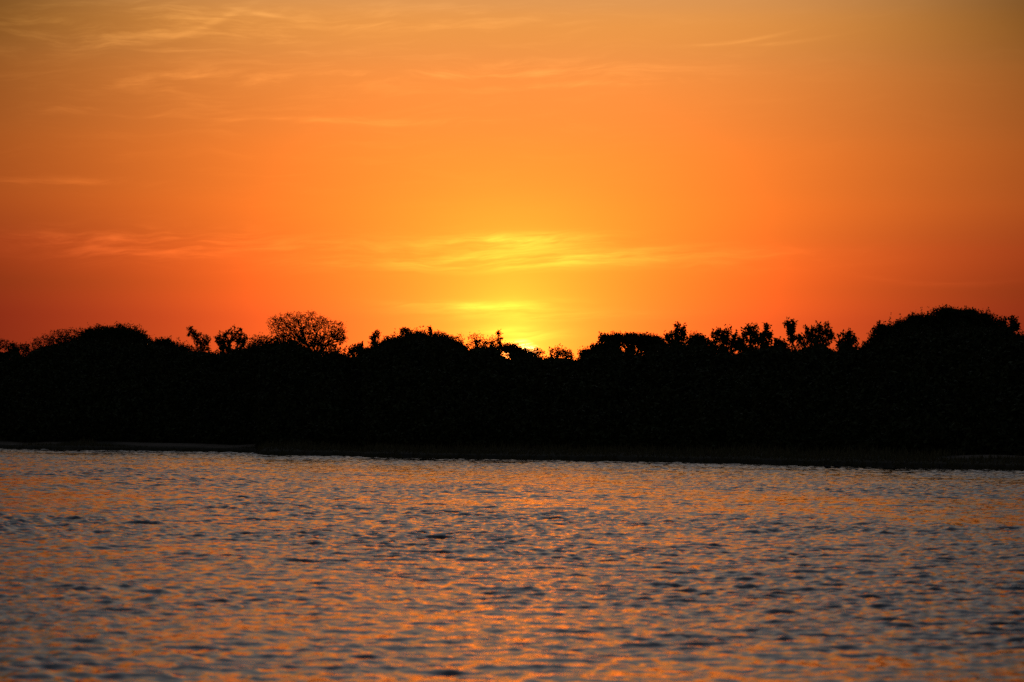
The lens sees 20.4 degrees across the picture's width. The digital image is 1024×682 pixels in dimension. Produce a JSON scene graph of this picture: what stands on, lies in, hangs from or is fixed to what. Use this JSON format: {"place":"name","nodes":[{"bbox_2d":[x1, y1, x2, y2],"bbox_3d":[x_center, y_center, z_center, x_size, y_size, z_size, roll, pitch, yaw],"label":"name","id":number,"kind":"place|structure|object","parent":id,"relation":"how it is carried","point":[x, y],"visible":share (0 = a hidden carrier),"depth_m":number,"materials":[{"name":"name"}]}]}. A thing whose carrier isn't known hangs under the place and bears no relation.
{"place":"outdoors","nodes":[
{"label":"outdoors","id":0,"kind":"place"},
{"bbox_2d":[0,448,1023,681],"bbox_3d":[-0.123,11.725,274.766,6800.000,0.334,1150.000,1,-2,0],"label":"water","id":1,"kind":"structure","parent":0,"point":[144,566],"depth_m":61.07,"materials":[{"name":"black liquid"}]},
{"bbox_2d":[0,439,1023,469],"bbox_3d":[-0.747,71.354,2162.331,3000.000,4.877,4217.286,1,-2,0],"label":"ground","id":2,"kind":"structure","parent":0,"point":[208,447],"depth_m":301.04,"materials":[{"name":"black soil"}]},
{"bbox_2d":[0,339,9,349],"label":"edge bush","id":3,"kind":"object","parent":2,"relation":"on","point":[3,346],"visible":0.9,"depth_m":443.36,"materials":[{"name":"black plant"}]},
{"bbox_2d":[5,341,29,354],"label":"bush","id":4,"kind":"object","parent":2,"relation":"on","point":[18,347],"visible":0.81,"depth_m":433.16,"materials":[{"name":"black plant"}]},
{"bbox_2d":[28,326,81,351],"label":"spreading tree","id":5,"kind":"object","parent":2,"relation":"on","point":[67,334],"visible":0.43,"depth_m":431.97,"materials":[{"name":"black plant"}]},
{"bbox_2d":[64,321,154,344],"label":"dome tree","id":6,"kind":"object","parent":2,"relation":"on","point":[117,333],"visible":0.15,"depth_m":427.37,"materials":[{"name":"black plant"}]},
{"bbox_2d":[151,336,190,350],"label":"bush","id":7,"kind":"object","parent":2,"relation":"on","point":[157,341],"visible":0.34,"depth_m":420.14,"materials":[{"name":"black plant"}]},
{"bbox_2d":[186,325,211,350],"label":"sapling","id":8,"kind":"object","parent":2,"relation":"on","point":[203,342],"visible":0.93,"depth_m":419.66,"materials":[{"name":"black plant"}]},
{"bbox_2d":[213,324,248,353],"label":"clumped tree","id":9,"kind":"object","parent":2,"relation":"on","point":[220,341],"visible":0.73,"depth_m":414.90,"materials":[{"name":"black plant"}]},
{"bbox_2d":[241,332,273,351],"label":"bush","id":10,"kind":"object","parent":2,"relation":"on","point":[255,339],"visible":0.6,"depth_m":385.42,"materials":[{"name":"black plant"}]},
{"bbox_2d":[267,309,348,353],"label":"open crown tree","id":11,"kind":"object","parent":2,"relation":"on","point":[322,339],"visible":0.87,"depth_m":388.81,"materials":[{"name":"black plant"}]},
{"bbox_2d":[347,341,363,355],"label":"bush","id":12,"kind":"object","parent":2,"relation":"on","point":[354,348],"visible":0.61,"depth_m":377.20,"materials":[{"name":"black plant"}]},
{"bbox_2d":[369,329,381,348],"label":"sapling","id":13,"kind":"object","parent":2,"relation":"on","point":[374,336],"visible":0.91,"depth_m":370.28,"materials":[{"name":"black plant"}]},
{"bbox_2d":[399,327,411,334],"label":"tuft bush","id":14,"kind":"object","parent":2,"relation":"on","point":[404,329],"visible":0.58,"depth_m":375.82,"materials":[{"name":"black plant"}]},
{"bbox_2d":[352,326,468,356],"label":"tree","id":15,"kind":"object","parent":2,"relation":"on","point":[388,339],"visible":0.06,"depth_m":371.62,"materials":[{"name":"black plant"}]},
{"bbox_2d":[433,329,465,348],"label":"feathery bush","id":16,"kind":"object","parent":2,"relation":"on","point":[457,343],"visible":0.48,"depth_m":366.81,"materials":[{"name":"black plant"}]},
{"bbox_2d":[460,332,499,348],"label":"twin top tree","id":17,"kind":"object","parent":2,"relation":"on","point":[489,341],"visible":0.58,"depth_m":365.72,"materials":[{"name":"black plant"}]},
{"bbox_2d":[495,329,503,348],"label":"tufted sapling","id":18,"kind":"object","parent":2,"relation":"on","point":[500,337],"visible":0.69,"depth_m":369.14,"materials":[{"name":"black plant"}]},
{"bbox_2d":[0,314,1023,455],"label":"thicket","id":19,"kind":"object","parent":2,"relation":"on","point":[937,389],"visible":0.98,"depth_m":328.78,"materials":[{"name":"black plant"}]},
{"bbox_2d":[0,435,1023,470],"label":"bank grass","id":20,"kind":"structure","parent":2,"relation":"on","point":[674,451],"depth_m":295.50,"materials":[{"name":"black plant"}]},
{"bbox_2d":[490,340,539,357],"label":"tree","id":21,"kind":"object","parent":2,"relation":"on","point":[506,347],"visible":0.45,"depth_m":362.70,"materials":[{"name":"black plant"}]},
{"bbox_2d":[521,346,547,358],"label":"bush","id":22,"kind":"object","parent":2,"relation":"on","point":[536,349],"visible":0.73,"depth_m":358.99,"materials":[{"name":"black plant"}]},
{"bbox_2d":[549,343,574,359],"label":"fan bush","id":23,"kind":"object","parent":2,"relation":"on","point":[562,352],"visible":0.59,"depth_m":360.22,"materials":[{"name":"black plant"}]},
{"bbox_2d":[577,339,636,358],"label":"rounded tree","id":24,"kind":"object","parent":2,"relation":"on","point":[593,347],"visible":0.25,"depth_m":358.89,"materials":[{"name":"black plant"}]},
{"bbox_2d":[595,331,669,354],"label":"flat top tree","id":25,"kind":"object","parent":2,"relation":"on","point":[624,339],"visible":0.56,"depth_m":364.15,"materials":[{"name":"black plant"}]},
{"bbox_2d":[663,321,687,346],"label":"upright tree","id":26,"kind":"object","parent":2,"relation":"on","point":[677,334],"visible":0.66,"depth_m":356.38,"materials":[{"name":"black plant"}]},
{"bbox_2d":[684,330,713,346],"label":"dome tree","id":27,"kind":"object","parent":2,"relation":"on","point":[698,339],"visible":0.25,"depth_m":350.50,"materials":[{"name":"black plant"}]},
{"bbox_2d":[706,324,737,354],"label":"leafy tree","id":28,"kind":"object","parent":2,"relation":"on","point":[723,338],"visible":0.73,"depth_m":349.91,"materials":[{"name":"black plant"}]},
{"bbox_2d":[735,323,760,353],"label":"leafy tree","id":29,"kind":"object","parent":2,"relation":"on","point":[752,333],"visible":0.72,"depth_m":348.26,"materials":[{"name":"black plant"}]},
{"bbox_2d":[755,322,773,345],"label":"slim tree","id":30,"kind":"object","parent":2,"relation":"on","point":[766,334],"visible":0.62,"depth_m":342.08,"materials":[{"name":"black plant"}]},
{"bbox_2d":[770,336,789,347],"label":"bush","id":31,"kind":"object","parent":2,"relation":"on","point":[778,342],"visible":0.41,"depth_m":336.65,"materials":[{"name":"black plant"}]},
{"bbox_2d":[782,317,797,347],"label":"lollipop tree","id":32,"kind":"object","parent":2,"relation":"on","point":[790,328],"visible":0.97,"depth_m":339.56,"materials":[{"name":"black plant"}]},
{"bbox_2d":[795,320,835,348],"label":"leafy tree","id":33,"kind":"object","parent":2,"relation":"on","point":[814,332],"visible":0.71,"depth_m":340.01,"materials":[{"name":"black plant"}]},
{"bbox_2d":[835,328,859,349],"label":"leafy tree","id":34,"kind":"object","parent":2,"relation":"on","point":[847,336],"visible":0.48,"depth_m":332.93,"materials":[{"name":"black plant"}]},
{"bbox_2d":[854,344,866,352],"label":"bush","id":35,"kind":"object","parent":2,"relation":"on","point":[862,345],"visible":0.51,"depth_m":327.35,"materials":[{"name":"black plant"}]},
{"bbox_2d":[862,320,888,348],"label":"leafy tree","id":36,"kind":"object","parent":2,"relation":"on","point":[879,329],"visible":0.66,"depth_m":329.97,"materials":[{"name":"black plant"}]},
{"bbox_2d":[869,307,938,345],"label":"shoulder tree","id":37,"kind":"object","parent":2,"relation":"on","point":[922,318],"visible":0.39,"depth_m":331.52,"materials":[{"name":"black plant"}]},
{"bbox_2d":[928,304,1017,334],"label":"umbrella tree","id":38,"kind":"object","parent":2,"relation":"on","point":[950,314],"visible":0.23,"depth_m":331.65,"materials":[{"name":"black plant"}]},
{"bbox_2d":[993,315,1020,336],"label":"leafy tree","id":39,"kind":"object","parent":2,"relation":"on","point":[1003,322],"visible":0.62,"depth_m":318.60,"materials":[{"name":"black plant"}]},
{"bbox_2d":[0,0,1023,359],"label":"sky","id":40,"kind":"structure","parent":0,"point":[545,174],"materials":[{"name":"orange"}]}
]}

